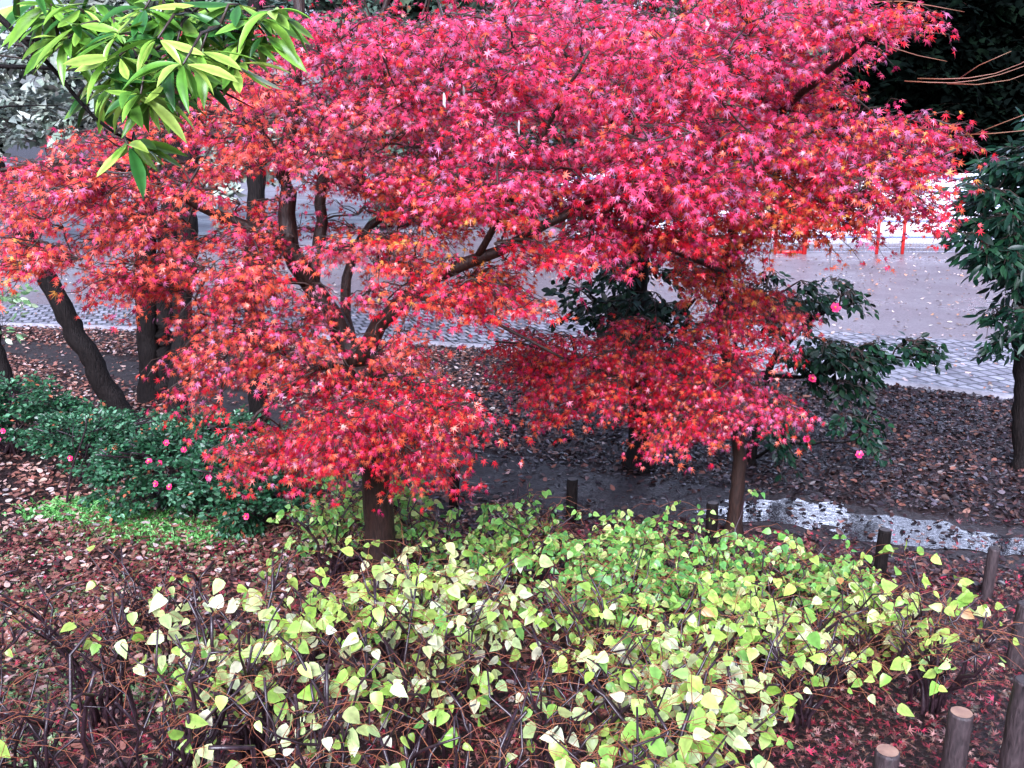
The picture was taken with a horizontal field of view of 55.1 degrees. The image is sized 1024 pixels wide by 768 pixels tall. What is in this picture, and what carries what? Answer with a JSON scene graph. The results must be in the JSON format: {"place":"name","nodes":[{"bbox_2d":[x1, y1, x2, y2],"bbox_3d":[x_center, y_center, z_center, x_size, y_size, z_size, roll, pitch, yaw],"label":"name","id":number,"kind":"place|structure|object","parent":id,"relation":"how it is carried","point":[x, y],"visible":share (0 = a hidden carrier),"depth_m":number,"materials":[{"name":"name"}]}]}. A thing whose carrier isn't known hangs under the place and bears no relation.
{"place":"outdoors","nodes":[
{"label":"outdoors","id":0,"kind":"place"},
{"bbox_2d":[0,0,810,132],"label":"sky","id":1,"kind":"structure","parent":0,"point":[3,3],"materials":[{"name":"white"}]},
{"bbox_2d":[0,304,1014,393],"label":"paved path","id":2,"kind":"structure","parent":0,"point":[999,376],"depth_m":14.55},
{"bbox_2d":[0,163,1015,342],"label":"wet plaza","id":3,"kind":"structure","parent":0,"point":[917,323],"depth_m":20.19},
{"bbox_2d":[4,0,337,231],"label":"background tree","id":4,"kind":"object","parent":3,"relation":"on","point":[79,83],"visible":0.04,"depth_m":24.77,"materials":[{"name":"grey plant"}]},
{"bbox_2d":[0,244,1013,391],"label":"fallen leaves","id":5,"kind":"object","parent":3,"relation":"on","point":[905,379],"visible":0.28,"depth_m":17.96,"materials":[{"name":"brown plant"}]},
{"bbox_2d":[562,205,999,253],"bbox_3d":[8.277,-3.766,23.945,14.103,1.200,0.100,0,15,0],"label":"fence","id":6,"kind":"object","parent":3,"relation":"on","point":[805,251],"visible":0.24,"depth_m":24.01,"materials":[{"name":"white paint"}]},
{"bbox_2d":[561,173,1023,243],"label":"terrace","id":7,"kind":"structure","parent":3,"relation":"on","point":[884,228],"depth_m":26.97,"materials":[{"name":"concrete"}]},
{"bbox_2d":[0,134,1023,767],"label":"ground","id":8,"kind":"structure","parent":0,"point":[754,752],"depth_m":6.69,"materials":[{"name":"soil"}]},
{"bbox_2d":[0,281,37,343],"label":"young tree","id":9,"kind":"object","parent":8,"relation":"on","point":[17,299],"visible":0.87,"depth_m":6.03,"materials":[{"name":"green plant"}]},
{"bbox_2d":[0,556,57,711],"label":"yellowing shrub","id":10,"kind":"object","parent":8,"relation":"on","point":[15,638],"visible":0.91,"depth_m":4.60,"materials":[{"name":"brown plant"}]},
{"bbox_2d":[0,72,93,395],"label":"edge tree","id":11,"kind":"object","parent":8,"relation":"on","point":[62,102],"visible":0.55,"depth_m":10.68,"materials":[{"name":"grey plant"}]},
{"bbox_2d":[0,369,98,455],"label":"sasanqua shrub","id":12,"kind":"object","parent":8,"relation":"on","point":[38,397],"visible":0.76,"depth_m":9.17,"materials":[{"name":"green plant"}]},
{"bbox_2d":[0,73,118,157],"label":"background tree","id":13,"kind":"object","parent":8,"relation":"on","point":[39,144],"visible":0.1,"depth_m":21.54,"materials":[{"name":"grey plant"}]},
{"bbox_2d":[0,612,121,767],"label":"yellowing shrub","id":14,"kind":"object","parent":8,"relation":"on","point":[37,754],"visible":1,"depth_m":3.35,"materials":[{"name":"brown plant"}]},
{"bbox_2d":[0,23,141,425],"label":"leaning tree","id":15,"kind":"object","parent":8,"relation":"on","point":[106,388],"visible":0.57,"depth_m":9.83,"materials":[{"name":"brown plant"}]},
{"bbox_2d":[14,402,141,482],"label":"sasanqua shrub","id":16,"kind":"object","parent":8,"relation":"on","point":[53,431],"visible":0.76,"depth_m":8.41,"materials":[{"name":"green plant"}]},
{"bbox_2d":[66,415,91,502],"bbox_3d":[-3.511,0.652,7.969,0.324,0.817,0.090,5,15,17],"label":"bare sapling","id":17,"kind":"object","parent":8,"relation":"on","point":[69,480],"visible":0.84,"depth_m":7.97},
{"bbox_2d":[0,537,167,732],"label":"yellowing shrub","id":18,"kind":"object","parent":8,"relation":"on","point":[94,643],"visible":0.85,"depth_m":4.60,"materials":[{"name":"brown plant"}]},
{"bbox_2d":[44,400,174,457],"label":"sasanqua shrub","id":19,"kind":"object","parent":8,"relation":"on","point":[139,421],"visible":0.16,"depth_m":9.32,"materials":[{"name":"green plant"}]},
{"bbox_2d":[0,0,236,404],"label":"twin trunk tree","id":20,"kind":"object","parent":8,"relation":"on","point":[150,333],"visible":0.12,"depth_m":10.86,"materials":[{"name":"brown plant"}]},
{"bbox_2d":[1,487,278,555],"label":"green weeds","id":21,"kind":"object","parent":8,"relation":"on","point":[53,509],"visible":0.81,"depth_m":7.67,"materials":[{"name":"green plant"}]},
{"bbox_2d":[72,538,226,658],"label":"yellowing shrub","id":22,"kind":"object","parent":8,"relation":"on","point":[140,623],"visible":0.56,"depth_m":5.53,"materials":[{"name":"brown plant"}]},
{"bbox_2d":[71,415,232,523],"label":"sasanqua shrub","id":23,"kind":"object","parent":8,"relation":"on","point":[148,446],"visible":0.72,"depth_m":7.67,"materials":[{"name":"green plant"}]},
{"bbox_2d":[0,0,313,198],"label":"overhanging tree","id":24,"kind":"object","parent":8,"relation":"on","point":[142,83],"visible":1,"depth_m":1.89,"materials":[{"name":"green plant"}]},
{"bbox_2d":[0,517,340,767],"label":"sparse weeds","id":25,"kind":"object","parent":8,"relation":"on","point":[38,703],"visible":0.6,"depth_m":6.04,"materials":[{"name":"green plant"}]},
{"bbox_2d":[56,591,329,767],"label":"yellowing shrub","id":26,"kind":"object","parent":8,"relation":"on","point":[185,752],"visible":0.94,"depth_m":3.56,"materials":[{"name":"brown plant"}]},
{"bbox_2d":[151,403,274,458],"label":"sasanqua shrub","id":27,"kind":"object","parent":8,"relation":"on","point":[234,419],"visible":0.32,"depth_m":9.04,"materials":[{"name":"green plant"}]},
{"bbox_2d":[207,425,218,441],"bbox_3d":[-2.731,0.640,8.972,0.109,0.535,0.100,0,15,0],"label":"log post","id":28,"kind":"object","parent":8,"relation":"on","point":[213,428],"visible":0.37,"depth_m":8.88,"materials":[{"name":"brown wood"}]},
{"bbox_2d":[116,0,321,426],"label":"tree","id":29,"kind":"object","parent":8,"relation":"on","point":[178,342],"visible":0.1,"depth_m":9.55,"materials":[{"name":"brown plant"}]},
{"bbox_2d":[109,541,361,767],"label":"yellowing shrub","id":30,"kind":"object","parent":8,"relation":"on","point":[213,604],"visible":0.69,"depth_m":4.14,"materials":[{"name":"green plant"}]},
{"bbox_2d":[160,432,323,539],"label":"sasanqua shrub","id":31,"kind":"object","parent":8,"relation":"on","point":[187,490],"visible":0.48,"depth_m":7.26,"materials":[{"name":"green plant"}]},
{"bbox_2d":[0,325,574,767],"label":"fallen leaves","id":32,"kind":"object","parent":8,"relation":"on","point":[32,477],"visible":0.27,"depth_m":7.34,"materials":[{"name":"brown plant"}]},
{"bbox_2d":[243,418,343,508],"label":"sasanqua shrub","id":33,"kind":"object","parent":8,"relation":"on","point":[315,492],"visible":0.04,"depth_m":7.84,"materials":[{"name":"green plant"}]},
{"bbox_2d":[152,606,458,767],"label":"yellowing shrub","id":34,"kind":"object","parent":8,"relation":"on","point":[318,754],"visible":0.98,"depth_m":3.47,"materials":[{"name":"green plant"}]},
{"bbox_2d":[209,0,412,436],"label":"tree","id":35,"kind":"object","parent":8,"relation":"on","point":[256,189],"visible":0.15,"depth_m":8.75,"materials":[{"name":"brown plant"}]},
{"bbox_2d":[241,535,406,667],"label":"yellowing shrub","id":36,"kind":"object","parent":8,"relation":"on","point":[314,592],"visible":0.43,"depth_m":5.39,"materials":[{"name":"green plant"}]},
{"bbox_2d":[255,469,401,586],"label":"yellowing shrub","id":37,"kind":"object","parent":8,"relation":"on","point":[331,530],"visible":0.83,"depth_m":6.52,"materials":[{"name":"green plant"}]},
{"bbox_2d":[0,0,671,632],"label":"maple tree","id":38,"kind":"object","parent":8,"relation":"on","point":[420,196],"visible":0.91,"depth_m":4.92,"materials":[{"name":"red plant"}]},
{"bbox_2d":[252,517,480,702],"bbox_3d":[-0.655,1.270,4.944,0.911,0.877,1.016,10,17,33],"label":"yellowing shrub","id":39,"kind":"object","parent":8,"relation":"on","point":[333,609],"visible":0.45,"depth_m":4.93,"materials":[{"name":"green plant"}]},
{"bbox_2d":[296,457,440,545],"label":"yellowing shrub","id":40,"kind":"object","parent":8,"relation":"on","point":[354,507],"visible":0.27,"depth_m":7.12,"materials":[{"name":"green plant"}]},
{"bbox_2d":[313,474,478,582],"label":"yellowing shrub","id":41,"kind":"object","parent":8,"relation":"on","point":[429,528],"visible":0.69,"depth_m":6.51,"materials":[{"name":"green plant"}]},
{"bbox_2d":[296,561,534,767],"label":"yellowing shrub","id":42,"kind":"object","parent":8,"relation":"on","point":[384,635],"visible":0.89,"depth_m":4.17,"materials":[{"name":"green plant"}]},
{"bbox_2d":[305,0,556,230],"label":"background tree","id":43,"kind":"object","parent":8,"relation":"on","point":[412,14],"visible":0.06,"depth_m":28.32,"materials":[{"name":"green plant"}]},
{"bbox_2d":[339,655,567,767],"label":"yellowing shrub","id":44,"kind":"object","parent":8,"relation":"on","point":[450,738],"visible":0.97,"depth_m":3.43,"materials":[{"name":"brown plant"}]},
{"bbox_2d":[449,463,459,507],"bbox_3d":[-0.471,0.900,8.018,0.108,0.515,0.088,0,15,0],"label":"log post","id":45,"kind":"object","parent":8,"relation":"on","point":[454,503],"visible":0.4,"depth_m":7.97,"materials":[{"name":"brown wood"}]},
{"bbox_2d":[358,539,553,708],"bbox_3d":[-0.245,1.247,4.963,0.813,0.894,1.049,13,20,42],"label":"yellowing shrub","id":46,"kind":"object","parent":8,"relation":"on","point":[477,597],"visible":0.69,"depth_m":4.87,"materials":[{"name":"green plant"}]},
{"bbox_2d":[0,321,1013,400],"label":"kerb","id":47,"kind":"structure","parent":8,"relation":"on","point":[977,392],"depth_m":13.59,"materials":[{"name":"stone"}]},
{"bbox_2d":[434,502,588,597],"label":"yellowing shrub","id":48,"kind":"object","parent":8,"relation":"on","point":[500,523],"visible":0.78,"depth_m":6.45,"materials":[{"name":"green plant"}]},
{"bbox_2d":[0,516,1023,767],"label":"fallen leaves","id":49,"kind":"object","parent":8,"relation":"on","point":[852,740],"visible":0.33,"depth_m":5.29,"materials":[{"name":"red plant"}]},
{"bbox_2d":[467,483,599,565],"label":"yellowing shrub","id":50,"kind":"object","parent":8,"relation":"on","point":[546,525],"visible":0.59,"depth_m":7.02,"materials":[{"name":"green plant"}]},
{"bbox_2d":[566,477,577,524],"bbox_3d":[0.467,0.985,7.687,0.095,0.514,0.090,0,15,0],"label":"log post","id":51,"kind":"object","parent":8,"relation":"on","point":[572,487],"visible":0.7,"depth_m":7.63,"materials":[{"name":"brown wood"}]},
{"bbox_2d":[458,624,732,767],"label":"yellowing shrub","id":52,"kind":"object","parent":8,"relation":"on","point":[532,731],"visible":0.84,"depth_m":3.73,"materials":[{"name":"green plant"}]},
{"bbox_2d":[463,544,740,711],"bbox_3d":[0.472,1.323,4.937,1.232,0.766,0.969,9,17,31],"label":"yellowing shrub","id":53,"kind":"object","parent":8,"relation":"on","point":[606,615],"visible":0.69,"depth_m":5.00,"materials":[{"name":"green plant"}]},
{"bbox_2d":[532,509,676,609],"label":"yellowing shrub","id":54,"kind":"object","parent":8,"relation":"on","point":[626,557],"visible":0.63,"depth_m":6.13,"materials":[{"name":"green plant"}]},
{"bbox_2d":[521,533,709,657],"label":"yellowing shrub","id":55,"kind":"object","parent":8,"relation":"on","point":[607,582],"visible":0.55,"depth_m":5.47,"materials":[{"name":"green plant"}]},
{"bbox_2d":[540,154,718,473],"bbox_3d":[1.029,-0.538,8.588,1.535,3.123,1.706,2,15,7],"label":"camellia tree","id":56,"kind":"object","parent":8,"relation":"on","point":[635,298],"visible":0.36,"depth_m":8.27,"materials":[{"name":"green plant"}]},
{"bbox_2d":[520,653,753,767],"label":"yellowing shrub","id":57,"kind":"object","parent":8,"relation":"on","point":[660,753],"visible":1,"depth_m":3.27,"materials":[{"name":"green plant"}]},
{"bbox_2d":[491,603,797,767],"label":"yellowing shrub","id":58,"kind":"object","parent":8,"relation":"on","point":[627,677],"visible":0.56,"depth_m":3.76,"materials":[{"name":"green plant"}]},
{"bbox_2d":[574,494,715,577],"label":"yellowing shrub","id":59,"kind":"object","parent":8,"relation":"on","point":[649,542],"visible":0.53,"depth_m":6.80,"materials":[{"name":"green plant"}]},
{"bbox_2d":[592,517,754,635],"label":"yellowing shrub","id":60,"kind":"object","parent":8,"relation":"on","point":[683,592],"visible":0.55,"depth_m":5.90,"materials":[{"name":"green plant"}]},
{"bbox_2d":[346,345,1023,593],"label":"fallen leaves","id":61,"kind":"object","parent":8,"relation":"on","point":[937,502],"visible":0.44,"depth_m":9.00,"materials":[{"name":"brown plant"}]},
{"bbox_2d":[601,568,812,730],"bbox_3d":[0.942,1.333,4.808,1.087,0.736,0.915,0,15,0],"label":"yellowing shrub","id":62,"kind":"object","parent":8,"relation":"on","point":[691,620],"visible":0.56,"depth_m":4.82,"materials":[{"name":"green plant"}]},
{"bbox_2d":[586,607,831,767],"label":"yellowing shrub","id":63,"kind":"object","parent":8,"relation":"on","point":[736,673],"visible":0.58,"depth_m":3.91,"materials":[{"name":"green plant"}]},
{"bbox_2d":[705,501,718,544],"bbox_3d":[1.471,1.109,7.254,0.092,0.493,0.094,0,15,0],"label":"log post","id":64,"kind":"object","parent":8,"relation":"on","point":[711,505],"visible":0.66,"depth_m":7.19,"materials":[{"name":"brown wood"}]},
{"bbox_2d":[648,489,802,621],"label":"yellowing shrub","id":65,"kind":"object","parent":8,"relation":"on","point":[705,548],"visible":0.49,"depth_m":6.13,"materials":[{"name":"green plant"}]},
{"bbox_2d":[460,0,1023,541],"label":"maple tree","id":66,"kind":"object","parent":8,"relation":"on","point":[674,178],"visible":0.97,"depth_m":5.16,"materials":[{"name":"red plant"}]},
{"bbox_2d":[669,534,864,686],"bbox_3d":[1.494,1.294,5.333,1.129,0.719,0.869,-11,18,-36],"label":"yellowing shrub","id":67,"kind":"object","parent":8,"relation":"on","point":[766,605],"visible":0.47,"depth_m":5.25,"materials":[{"name":"green plant"}]},
{"bbox_2d":[719,580,914,729],"bbox_3d":[1.405,1.341,4.636,0.929,0.776,0.738,4,15,14],"label":"yellowing shrub","id":68,"kind":"object","parent":8,"relation":"on","point":[819,657],"visible":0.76,"depth_m":4.66,"materials":[{"name":"green plant"}]},
{"bbox_2d":[748,534,902,645],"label":"yellowing shrub","id":69,"kind":"object","parent":8,"relation":"on","point":[788,564],"visible":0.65,"depth_m":5.98,"materials":[{"name":"green plant"}]},
{"bbox_2d":[733,270,951,482],"bbox_3d":[2.825,-0.033,8.626,1.924,1.927,1.380,0,15,0],"label":"camellia shrub","id":70,"kind":"object","parent":8,"relation":"on","point":[838,357],"visible":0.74,"depth_m":8.41,"materials":[{"name":"green plant"}]},
{"bbox_2d":[775,583,924,692],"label":"yellowing shrub","id":71,"kind":"object","parent":8,"relation":"on","point":[870,634],"visible":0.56,"depth_m":5.11,"materials":[{"name":"green plant"}]},
{"bbox_2d":[874,527,891,574],"bbox_3d":[2.565,1.232,6.822,0.100,0.474,0.093,0,15,0],"label":"log post","id":72,"kind":"object","parent":8,"relation":"on","point":[883,537],"visible":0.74,"depth_m":6.77,"materials":[{"name":"brown wood"}]},
{"bbox_2d":[872,744,899,767],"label":"log post","id":73,"kind":"object","parent":8,"relation":"on","point":[886,755],"visible":1,"depth_m":3.64,"materials":[{"name":"brown wood"}]},
{"bbox_2d":[812,538,982,677],"bbox_3d":[2.137,1.301,5.489,1.040,0.689,0.937,0,15,0],"label":"yellowing shrub","id":74,"kind":"object","parent":8,"relation":"on","point":[883,602],"visible":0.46,"depth_m":5.52,"materials":[{"name":"yellow plant"}]},
{"bbox_2d":[814,0,1023,172],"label":"dark conifer","id":75,"kind":"object","parent":8,"relation":"on","point":[987,30],"visible":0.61,"depth_m":30.20,"materials":[{"name":"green plant"}]},
{"bbox_2d":[863,587,1023,714],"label":"yellowing shrub","id":76,"kind":"object","parent":8,"relation":"on","point":[936,658],"visible":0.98,"depth_m":4.79,"materials":[{"name":"green plant"}]},
{"bbox_2d":[939,706,973,767],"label":"log post","id":77,"kind":"object","parent":8,"relation":"on","point":[958,731],"visible":1,"depth_m":3.88,"materials":[{"name":"brown wood"}]},
{"bbox_2d":[935,107,1023,469],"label":"evergreen tree","id":78,"kind":"object","parent":8,"relation":"on","point":[999,256],"visible":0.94,"depth_m":7.90,"materials":[{"name":"green plant"}]},
{"bbox_2d":[980,546,999,600],"bbox_3d":[3.122,1.312,6.428,0.091,0.514,0.077,0,15,0],"label":"log post","id":79,"kind":"object","parent":8,"relation":"on","point":[990,569],"visible":0.81,"depth_m":6.38,"materials":[{"name":"brown wood"}]},
{"bbox_2d":[998,674,1023,767],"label":"log post","id":80,"kind":"object","parent":8,"relation":"on","point":[1011,754],"visible":1,"depth_m":4.11,"materials":[{"name":"brown wood"}]},
{"bbox_2d":[1005,600,1023,668],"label":"log post","id":81,"kind":"object","parent":8,"relation":"on","point":[1013,654],"visible":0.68,"depth_m":5.42,"materials":[{"name":"brown wood"}]},
{"bbox_2d":[1,340,1023,576],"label":"muddy path","id":82,"kind":"structure","parent":0,"point":[537,483],"depth_m":8.40,"materials":[{"name":"grey soil"}]},
{"bbox_2d":[693,497,862,529],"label":"puddle","id":83,"kind":"object","parent":82,"relation":"on","point":[778,508],"visible":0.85,"depth_m":7.89,"materials":[{"name":"grey liquid"}]},
{"bbox_2d":[824,515,997,548],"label":"puddle","id":84,"kind":"object","parent":82,"relation":"on","point":[861,526],"visible":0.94,"depth_m":7.55,"materials":[{"name":"grey liquid"}]},
{"bbox_2d":[930,535,1023,555],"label":"puddle","id":85,"kind":"object","parent":82,"relation":"on","point":[993,539],"visible":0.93,"depth_m":7.29,"materials":[{"name":"grey liquid"}]},
{"bbox_2d":[397,0,678,213],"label":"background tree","id":86,"kind":"object","parent":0,"point":[556,126],"visible":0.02,"depth_m":34.27,"materials":[{"name":"black plant"}]},
{"bbox_2d":[549,0,811,172],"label":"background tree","id":87,"kind":"object","parent":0,"point":[659,8],"visible":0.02,"depth_m":35.13,"materials":[{"name":"black plant"}]},
{"bbox_2d":[694,0,857,169],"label":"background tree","id":88,"kind":"object","parent":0,"point":[823,52],"visible":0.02,"depth_m":37.48,"materials":[{"name":"black plant"}]}
]}

